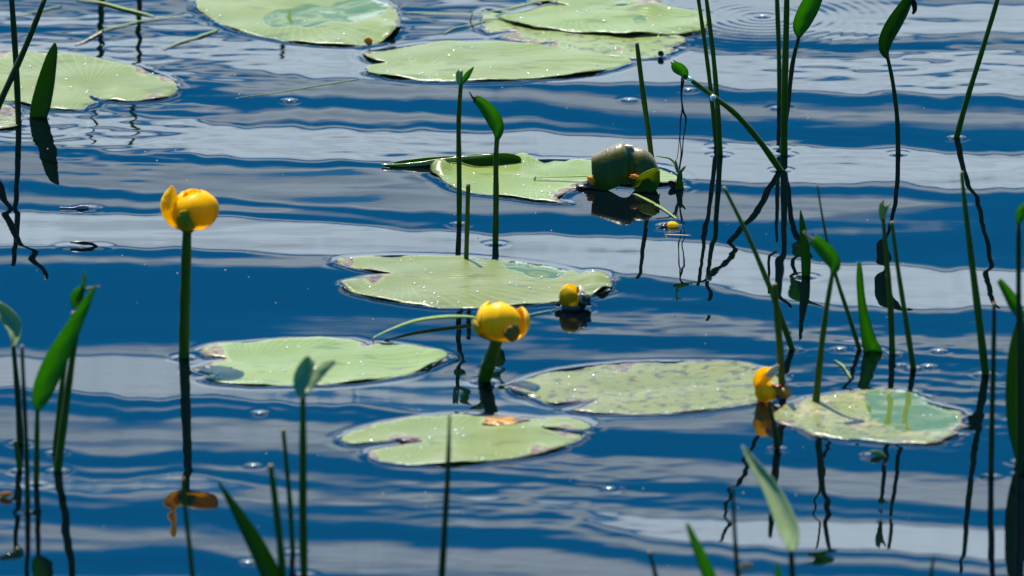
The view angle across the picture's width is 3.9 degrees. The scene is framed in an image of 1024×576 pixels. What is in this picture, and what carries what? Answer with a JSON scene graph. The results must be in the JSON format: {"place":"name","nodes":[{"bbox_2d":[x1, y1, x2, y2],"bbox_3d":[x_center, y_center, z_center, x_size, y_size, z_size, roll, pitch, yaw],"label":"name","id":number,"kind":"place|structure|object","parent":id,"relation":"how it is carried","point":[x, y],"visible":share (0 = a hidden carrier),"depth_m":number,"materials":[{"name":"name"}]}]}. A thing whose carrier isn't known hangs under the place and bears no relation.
{"place":"outdoors","nodes":[
{"label":"outdoors","id":0,"kind":"place"},
{"bbox_2d":[0,0,1023,575],"bbox_3d":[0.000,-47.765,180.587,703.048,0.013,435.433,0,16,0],"label":"water","id":1,"kind":"structure","parent":0,"point":[152,418],"depth_m":14.00,"materials":[{"name":"blue liquid"}]},
{"bbox_2d":[0,492,12,497],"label":"floating scrap","id":2,"kind":"object","parent":1,"relation":"on","point":[5,494],"visible":1,"depth_m":13.35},
{"bbox_2d":[0,302,22,443],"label":"leafy shoot","id":3,"kind":"object","parent":1,"relation":"on","point":[10,320],"visible":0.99,"depth_m":13.50,"materials":[{"name":"green plant"}]},
{"bbox_2d":[0,104,22,128],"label":"lily pad","id":4,"kind":"object","parent":1,"relation":"on","point":[7,116],"visible":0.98,"depth_m":14.58,"materials":[{"name":"green plant"}]},
{"bbox_2d":[9,0,21,125],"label":"rush stem","id":5,"kind":"object","parent":1,"relation":"on","point":[17,91],"visible":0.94,"depth_m":14.53,"materials":[{"name":"green plant"}]},
{"bbox_2d":[13,440,22,470],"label":"rush stem","id":6,"kind":"object","parent":1,"relation":"on","point":[17,458],"visible":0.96,"depth_m":13.43,"materials":[{"name":"green plant"}]},
{"bbox_2d":[0,0,46,109],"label":"rush stem","id":7,"kind":"object","parent":1,"relation":"on","point":[16,66],"visible":1,"depth_m":14.44,"materials":[{"name":"green plant"}]},
{"bbox_2d":[20,345,30,512],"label":"rush stem","id":8,"kind":"object","parent":1,"relation":"on","point":[26,455],"visible":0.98,"depth_m":13.29,"materials":[{"name":"green plant"}]},
{"bbox_2d":[20,5,61,13],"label":"floating grass blade","id":9,"kind":"object","parent":1,"relation":"on","point":[43,9],"visible":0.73,"depth_m":14.96,"materials":[{"name":"green plant"}]},
{"bbox_2d":[29,43,56,117],"bbox_3d":[-0.453,-0.190,14.569,0.029,0.096,0.006,0,16,0],"label":"upright blade","id":10,"kind":"object","parent":1,"relation":"on","point":[41,101],"visible":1,"depth_m":14.57,"materials":[{"name":"green plant"}]},
{"bbox_2d":[52,311,74,453],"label":"rush stem","id":11,"kind":"object","parent":1,"relation":"on","point":[59,405],"visible":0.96,"depth_m":13.47,"materials":[{"name":"green plant"}]},
{"bbox_2d":[32,285,96,483],"bbox_3d":[-0.396,0.105,13.373,0.059,0.224,0.006,0,16,0],"label":"leafy shoot","id":12,"kind":"object","parent":1,"relation":"on","point":[52,366],"visible":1,"depth_m":13.36,"materials":[{"name":"green plant"}]},
{"bbox_2d":[60,206,88,208],"bbox_3d":[-0.414,-0.076,14.261,0.027,0.004,0.003,0,16,0],"label":"floating scrap","id":13,"kind":"object","parent":1,"relation":"on","point":[80,207],"visible":1,"depth_m":14.26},
{"bbox_2d":[53,271,100,471],"bbox_3d":[-0.389,0.093,13.413,0.049,0.225,0.007,0,16,0],"label":"leafy shoot","id":14,"kind":"object","parent":1,"relation":"on","point":[77,296],"visible":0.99,"depth_m":13.41,"materials":[{"name":"green plant"}]},
{"bbox_2d":[70,241,97,245],"bbox_3d":[-0.400,-0.041,14.127,0.027,0.007,0.003,0,16,0],"label":"floating scrap","id":15,"kind":"object","parent":1,"relation":"on","point":[84,243],"visible":1,"depth_m":14.13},
{"bbox_2d":[0,50,177,109],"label":"lily pad","id":16,"kind":"object","parent":1,"relation":"on","point":[80,80],"visible":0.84,"depth_m":14.70,"materials":[{"name":"green plant"}]},
{"bbox_2d":[75,31,102,44],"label":"floating grass blade","id":17,"kind":"object","parent":1,"relation":"on","point":[90,37],"visible":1,"depth_m":14.86,"materials":[{"name":"plant"}]},
{"bbox_2d":[75,0,154,16],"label":"floating grass blade","id":18,"kind":"object","parent":1,"relation":"on","point":[117,6],"visible":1,"depth_m":14.97,"materials":[{"name":"green plant"}]},
{"bbox_2d":[96,15,187,32],"bbox_3d":[-0.368,-0.262,14.914,0.113,0.003,0.011,-12,20,-35],"label":"floating grass blade","id":19,"kind":"object","parent":1,"relation":"on","point":[137,21],"visible":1,"depth_m":14.91,"materials":[{"name":"green plant"}]},
{"bbox_2d":[180,477,194,575],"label":"rush stem","id":20,"kind":"object","parent":1,"relation":"on","point":[188,540],"visible":1,"depth_m":13.03,"materials":[{"name":"green plant"}]},
{"bbox_2d":[160,186,218,358],"bbox_3d":[-0.290,0.003,13.766,0.044,0.204,0.048,12,20,35],"label":"yellow water lily","id":21,"kind":"object","parent":1,"relation":"on","point":[187,213],"visible":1,"depth_m":13.74,"materials":[{"name":"yellow plant"}]},
{"bbox_2d":[163,29,217,49],"bbox_3d":[-0.317,-0.244,14.852,0.005,0.003,0.095,11,19,34],"label":"floating grass blade","id":22,"kind":"object","parent":1,"relation":"on","point":[191,38],"visible":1,"depth_m":14.86,"materials":[{"name":"green plant"}]},
{"bbox_2d":[217,481,280,575],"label":"upright blade","id":23,"kind":"object","parent":1,"relation":"on","point":[263,559],"visible":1,"depth_m":13.06,"materials":[{"name":"green plant"}]},
{"bbox_2d":[268,464,286,575],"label":"rush stem","id":24,"kind":"object","parent":1,"relation":"on","point":[278,533],"visible":1,"depth_m":13.05,"materials":[{"name":"green plant"}]},
{"bbox_2d":[281,429,294,552],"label":"rush stem","id":25,"kind":"object","parent":1,"relation":"on","point":[289,505],"visible":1,"depth_m":13.18,"materials":[{"name":"green plant"}]},
{"bbox_2d":[238,79,356,97],"bbox_3d":[-0.207,-0.194,14.676,0.144,0.001,0.004,-9,19,-30],"label":"floating grass blade","id":26,"kind":"object","parent":1,"relation":"on","point":[304,87],"visible":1,"depth_m":14.68,"materials":[{"name":"green plant"}]},
{"bbox_2d":[195,0,400,45],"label":"lily pad","id":27,"kind":"object","parent":1,"relation":"on","point":[351,22],"visible":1,"depth_m":14.93,"materials":[{"name":"green plant"}]},
{"bbox_2d":[293,356,334,575],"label":"leafy shoot","id":28,"kind":"object","parent":1,"relation":"on","point":[308,376],"visible":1,"depth_m":13.10,"materials":[{"name":"green plant"}]},
{"bbox_2d":[192,337,446,384],"bbox_3d":[-0.175,0.068,13.765,0.232,0.006,0.152,0,16,0],"label":"lily pad","id":29,"kind":"object","parent":1,"relation":"on","point":[272,362],"visible":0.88,"depth_m":13.78,"materials":[{"name":"green plant"}]},
{"bbox_2d":[364,37,372,46],"bbox_3d":[-0.141,-0.242,14.831,0.009,0.009,0.006,0,16,0],"label":"floating scrap","id":30,"kind":"object","parent":1,"relation":"on","point":[368,41],"visible":1,"depth_m":14.83,"materials":[{"name":"orange plant"}]},
{"bbox_2d":[372,315,475,340],"bbox_3d":[-0.085,0.035,13.873,0.119,0.009,0.021,-11,19,-33],"label":"floating grass blade","id":31,"kind":"object","parent":1,"relation":"on","point":[435,318],"visible":0.98,"depth_m":13.88,"materials":[{"name":"green plant"}]},
{"bbox_2d":[406,12,479,13],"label":"floating grass blade","id":32,"kind":"object","parent":1,"relation":"on","point":[441,13],"visible":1,"depth_m":14.95,"materials":[{"name":"green plant"}]},
{"bbox_2d":[438,414,450,575],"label":"rush stem","id":33,"kind":"object","parent":1,"relation":"on","point":[443,554],"visible":1,"depth_m":13.04,"materials":[{"name":"green plant"}]},
{"bbox_2d":[382,153,521,166],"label":"rolled leaf","id":34,"kind":"object","parent":1,"relation":"on","point":[485,159],"visible":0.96,"depth_m":14.40,"materials":[{"name":"green plant"}]},
{"bbox_2d":[444,21,484,34],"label":"floating grass blade","id":35,"kind":"object","parent":1,"relation":"on","point":[463,25],"visible":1,"depth_m":14.90,"materials":[{"name":"green plant"}]},
{"bbox_2d":[456,67,473,223],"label":"leafy shoot","id":36,"kind":"object","parent":1,"relation":"on","point":[461,79],"visible":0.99,"depth_m":14.19,"materials":[{"name":"green plant"}]},
{"bbox_2d":[342,414,589,464],"bbox_3d":[-0.034,0.134,13.533,0.221,0.006,0.150,-8,18,-27],"label":"lily pad","id":37,"kind":"object","parent":1,"relation":"on","point":[473,439],"visible":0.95,"depth_m":13.53,"materials":[{"name":"green plant"}]},
{"bbox_2d":[391,437,420,441],"bbox_3d":[-0.092,0.136,13.522,0.034,0.003,0.017,0,16,0],"label":"rotten flake","id":38,"kind":"object","parent":37,"relation":"on","point":[404,439],"visible":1,"depth_m":13.52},
{"bbox_2d":[482,417,517,424],"bbox_3d":[-0.009,0.120,13.577,0.038,0.004,0.033,0,16,0],"label":"rotten flake","id":39,"kind":"object","parent":37,"relation":"on","point":[496,421],"visible":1,"depth_m":13.57,"materials":[{"name":"plant"}]},
{"bbox_2d":[513,416,529,422],"bbox_3d":[0.003,0.119,13.582,0.025,0.002,0.027,-15,22,-41],"label":"rotten flake","id":40,"kind":"object","parent":37,"relation":"on","point":[520,419],"visible":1,"depth_m":13.58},
{"bbox_2d":[336,255,611,307],"bbox_3d":[-0.035,-0.008,14.017,0.257,0.011,0.169,0,16,0],"label":"lily pad","id":41,"kind":"object","parent":1,"relation":"on","point":[446,281],"visible":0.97,"depth_m":14.01,"materials":[{"name":"green plant"}]},
{"bbox_2d":[464,183,469,258],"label":"rush stem","id":42,"kind":"object","parent":41,"relation":"on","point":[467,229],"visible":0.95,"depth_m":14.08,"materials":[{"name":"green plant"}]},
{"bbox_2d":[469,91,503,243],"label":"leafy shoot","id":43,"kind":"object","parent":1,"relation":"on","point":[491,115],"visible":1,"depth_m":14.12,"materials":[{"name":"green plant"}]},
{"bbox_2d":[363,41,630,80],"bbox_3d":[-0.015,-0.221,14.767,0.263,0.009,0.153,0,16,0],"label":"lily pad","id":44,"kind":"object","parent":1,"relation":"on","point":[447,60],"visible":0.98,"depth_m":14.77,"materials":[{"name":"green plant"}]},
{"bbox_2d":[472,301,529,381],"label":"yellow water lily","id":45,"kind":"object","parent":1,"relation":"on","point":[496,325],"visible":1,"depth_m":13.68,"materials":[{"name":"yellow plant"}]},
{"bbox_2d":[21,13,999,568],"bbox_3d":[-0.007,-0.015,14.050,0.988,0.005,2.043,0,16,0],"label":"floating pollen","id":46,"kind":"object","parent":1,"relation":"on","point":[419,409],"visible":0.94,"depth_m":13.96,"materials":[{"name":"plant"}]},
{"bbox_2d":[430,153,676,202],"bbox_3d":[0.042,-0.107,14.352,0.240,0.014,0.156,0,16,0],"label":"lily pad","id":47,"kind":"object","parent":1,"relation":"on","point":[516,179],"visible":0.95,"depth_m":14.36,"materials":[{"name":"green plant"}]},
{"bbox_2d":[534,175,591,179],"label":"floating grass blade","id":48,"kind":"object","parent":47,"relation":"on","point":[563,176],"visible":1,"depth_m":14.35,"materials":[{"name":"green plant"}]},
{"bbox_2d":[554,284,590,310],"bbox_3d":[0.057,0.014,13.932,0.026,0.034,0.028,-15,22,-42],"label":"water lily bud","id":49,"kind":"object","parent":1,"relation":"on","point":[573,297],"visible":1,"depth_m":13.93,"materials":[{"name":"yellow plant"}]},
{"bbox_2d":[482,9,685,57],"bbox_3d":[0.054,-0.248,14.867,0.243,0.006,0.101,9,18,29],"label":"lily pad","id":50,"kind":"object","parent":1,"relation":"on","point":[650,44],"visible":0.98,"depth_m":14.85,"materials":[{"name":"green plant"}]},
{"bbox_2d":[496,0,706,34],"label":"lily pad","id":51,"kind":"object","parent":1,"relation":"on","point":[617,16],"visible":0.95,"depth_m":14.92,"materials":[{"name":"green plant"}]},
{"bbox_2d":[470,0,556,20],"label":"floating grass blade","id":52,"kind":"object","parent":51,"relation":"on","point":[528,3],"visible":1,"depth_m":14.95,"materials":[{"name":"green plant"}]},
{"bbox_2d":[575,142,659,192],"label":"curled leaf","id":53,"kind":"object","parent":1,"relation":"on","point":[616,165],"visible":1,"depth_m":14.32,"materials":[{"name":"green plant"}]},
{"bbox_2d":[510,361,777,413],"bbox_3d":[0.123,0.091,13.686,0.249,0.006,0.167,0,16,0],"label":"lily pad","id":54,"kind":"object","parent":1,"relation":"on","point":[650,388],"visible":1,"depth_m":13.69,"materials":[{"name":"green plant"}]},
{"bbox_2d":[635,42,653,156],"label":"rush stem","id":55,"kind":"object","parent":1,"relation":"on","point":[644,104],"visible":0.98,"depth_m":14.38,"materials":[{"name":"green plant"}]},
{"bbox_2d":[648,551,657,575],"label":"rush stem","id":56,"kind":"object","parent":1,"relation":"on","point":[654,570],"visible":1,"depth_m":12.96,"materials":[{"name":"green plant"}]},
{"bbox_2d":[633,193,676,218],"bbox_3d":[0.137,-0.078,14.268,0.006,0.002,0.097,-7,17,-24],"label":"floating grass blade","id":57,"kind":"object","parent":1,"relation":"on","point":[655,204],"visible":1,"depth_m":14.27,"materials":[{"name":"green plant"}]},
{"bbox_2d":[661,221,677,227],"bbox_3d":[0.148,-0.059,14.202,0.017,0.008,0.011,0,16,0],"label":"sunken bud","id":58,"kind":"object","parent":1,"relation":"on","point":[670,224],"visible":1,"depth_m":14.20,"materials":[{"name":"yellow plant"}]},
{"bbox_2d":[656,156,685,189],"bbox_3d":[0.152,-0.090,14.327,0.031,0.073,0.009,0,16,0],"label":"sprouting stub","id":59,"kind":"object","parent":1,"relation":"on","point":[678,184],"visible":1,"depth_m":14.32,"materials":[{"name":"green plant"}]},
{"bbox_2d":[685,523,715,575],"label":"upright blade","id":60,"kind":"object","parent":1,"relation":"on","point":[704,563],"visible":1,"depth_m":12.92,"materials":[{"name":"green plant"}]},
{"bbox_2d":[697,0,716,146],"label":"rush stem","id":61,"kind":"object","parent":1,"relation":"on","point":[709,79],"visible":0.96,"depth_m":14.45,"materials":[{"name":"green plant"}]},
{"bbox_2d":[705,0,722,155],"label":"rush stem","id":62,"kind":"object","parent":1,"relation":"on","point":[716,92],"visible":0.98,"depth_m":14.42,"materials":[{"name":"green plant"}]},
{"bbox_2d":[671,59,783,170],"bbox_3d":[0.216,-0.149,14.356,0.144,0.158,0.012,-8,18,-26],"label":"leafy shoot","id":63,"kind":"object","parent":1,"relation":"on","point":[680,69],"visible":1,"depth_m":14.34,"materials":[{"name":"green plant"}]},
{"bbox_2d":[676,77,686,168],"bbox_3d":[0.161,-0.147,14.320,0.010,0.108,0.006,0,16,0],"label":"dangling tendril","id":64,"kind":"object","parent":63,"relation":"hanging from","point":[682,107],"visible":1,"depth_m":14.32},
{"bbox_2d":[710,94,715,100],"bbox_3d":[0.191,-0.180,14.328,0.006,0.007,0.006,0,16,0],"label":"water drop","id":65,"kind":"object","parent":63,"relation":"attached to","point":[712,97],"visible":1,"depth_m":14.33,"materials":[{"name":"blue"}]},
{"bbox_2d":[731,486,753,575],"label":"leafy shoot","id":66,"kind":"object","parent":1,"relation":"on","point":[741,569],"visible":1,"depth_m":13.00,"materials":[{"name":"plant"}]},
{"bbox_2d":[722,186,794,349],"bbox_3d":[0.232,0.001,13.786,0.081,0.195,0.006,0,16,0],"label":"rush stem","id":67,"kind":"object","parent":1,"relation":"on","point":[787,336],"visible":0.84,"depth_m":13.78,"materials":[{"name":"green plant"}]},
{"bbox_2d":[742,445,798,575],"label":"leafy shoot","id":68,"kind":"object","parent":1,"relation":"on","point":[785,520],"visible":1,"depth_m":13.00,"materials":[{"name":"green plant"}]},
{"bbox_2d":[753,364,790,448],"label":"withered water lily","id":69,"kind":"object","parent":1,"relation":"on","point":[767,391],"visible":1,"depth_m":13.63,"materials":[{"name":"yellow plant"}]},
{"bbox_2d":[772,283,784,387],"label":"rush stem","id":70,"kind":"object","parent":1,"relation":"on","point":[779,344],"visible":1,"depth_m":13.64,"materials":[{"name":"green plant"}]},
{"bbox_2d":[775,562,781,575],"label":"upright blade","id":71,"kind":"object","parent":1,"relation":"on","point":[777,571],"visible":1,"depth_m":12.99,"materials":[{"name":"green plant"}]},
{"bbox_2d":[775,0,781,108],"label":"rush stem","id":72,"kind":"object","parent":1,"relation":"on","point":[778,45],"visible":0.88,"depth_m":14.59,"materials":[{"name":"green plant"}]},
{"bbox_2d":[780,0,789,154],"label":"rush stem","id":73,"kind":"object","parent":1,"relation":"on","point":[784,105],"visible":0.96,"depth_m":14.42,"materials":[{"name":"green plant"}]},
{"bbox_2d":[779,0,821,147],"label":"leafy shoot","id":74,"kind":"object","parent":1,"relation":"on","point":[806,13],"visible":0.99,"depth_m":14.44,"materials":[{"name":"green plant"}]},
{"bbox_2d":[799,210,810,276],"bbox_3d":[0.273,-0.032,14.031,0.011,0.085,0.004,0,16,0],"label":"upright blade","id":75,"kind":"object","parent":1,"relation":"on","point":[805,257],"visible":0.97,"depth_m":14.03,"materials":[{"name":"green plant"}]},
{"bbox_2d":[803,231,840,401],"bbox_3d":[0.279,0.045,13.626,0.034,0.201,0.007,0,16,0],"label":"leafy shoot","id":76,"kind":"object","parent":1,"relation":"on","point":[826,252],"visible":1,"depth_m":13.61,"materials":[{"name":"green plant"}]},
{"bbox_2d":[816,184,861,349],"bbox_3d":[0.304,0.000,13.784,0.054,0.197,0.004,0,16,0],"label":"rush stem","id":77,"kind":"object","parent":1,"relation":"on","point":[851,323],"visible":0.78,"depth_m":13.79,"materials":[{"name":"green plant"}]},
{"bbox_2d":[834,360,851,379],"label":"floating grass blade","id":78,"kind":"object","parent":1,"relation":"on","point":[845,368],"visible":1,"depth_m":13.74,"materials":[{"name":"green plant"}]},
{"bbox_2d":[856,262,882,352],"bbox_3d":[0.328,0.028,13.786,0.026,0.107,0.010,0,16,0],"label":"upright blade","id":79,"kind":"object","parent":1,"relation":"on","point":[869,340],"visible":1,"depth_m":13.79,"materials":[{"name":"green plant"}]},
{"bbox_2d":[773,388,966,444],"bbox_3d":[0.331,0.118,13.590,0.158,0.005,0.180,-12,20,-37],"label":"lily pad","id":80,"kind":"object","parent":1,"relation":"on","point":[886,415],"visible":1,"depth_m":13.60,"materials":[{"name":"green plant"}]},
{"bbox_2d":[870,450,885,456],"bbox_3d":[0.328,0.149,13.482,0.016,0.009,0.004,0,16,0],"label":"floating scrap","id":81,"kind":"object","parent":1,"relation":"on","point":[877,453],"visible":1,"depth_m":13.48,"materials":[{"name":"green plant"}]},
{"bbox_2d":[879,199,895,354],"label":"leafy shoot","id":82,"kind":"object","parent":1,"relation":"on","point":[883,209],"visible":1,"depth_m":13.77,"materials":[{"name":"green plant"}]},
{"bbox_2d":[878,0,916,153],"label":"leafy shoot","id":83,"kind":"object","parent":1,"relation":"on","point":[893,24],"visible":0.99,"depth_m":14.42,"materials":[{"name":"green plant"}]},
{"bbox_2d":[890,221,916,368],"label":"rush stem","id":84,"kind":"object","parent":1,"relation":"on","point":[906,324],"visible":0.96,"depth_m":13.72,"materials":[{"name":"green plant"}]},
{"bbox_2d":[929,555,934,575],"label":"rush stem","id":85,"kind":"object","parent":1,"relation":"on","point":[932,566],"visible":1,"depth_m":12.95,"materials":[{"name":"green plant"}]},
{"bbox_2d":[960,171,989,374],"bbox_3d":[0.423,0.006,13.706,0.033,0.232,0.007,0,16,0],"label":"rush stem","id":86,"kind":"object","parent":1,"relation":"on","point":[982,348],"visible":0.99,"depth_m":13.70,"materials":[{"name":"green plant"}]},
{"bbox_2d":[954,0,998,137],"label":"rush stem","id":87,"kind":"object","parent":1,"relation":"on","point":[959,126],"visible":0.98,"depth_m":14.48,"materials":[{"name":"green plant"}]},
{"bbox_2d":[988,302,995,476],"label":"rush stem","id":88,"kind":"object","parent":1,"relation":"on","point":[991,441],"visible":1,"depth_m":13.40,"materials":[{"name":"green plant"}]},
{"bbox_2d":[996,278,1023,461],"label":"leafy shoot","id":89,"kind":"object","parent":1,"relation":"on","point":[1009,294],"visible":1,"depth_m":13.43,"materials":[{"name":"green plant"}]},
{"bbox_2d":[1005,315,1022,461],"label":"upright blade","id":90,"kind":"object","parent":1,"relation":"on","point":[1011,393],"visible":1,"depth_m":13.45,"materials":[{"name":"green plant"}]},
{"bbox_2d":[1015,203,1023,473],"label":"leafy shoot","id":91,"kind":"object","parent":1,"relation":"on","point":[1019,216],"visible":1,"depth_m":13.40,"materials":[{"name":"green plant"}]}
]}

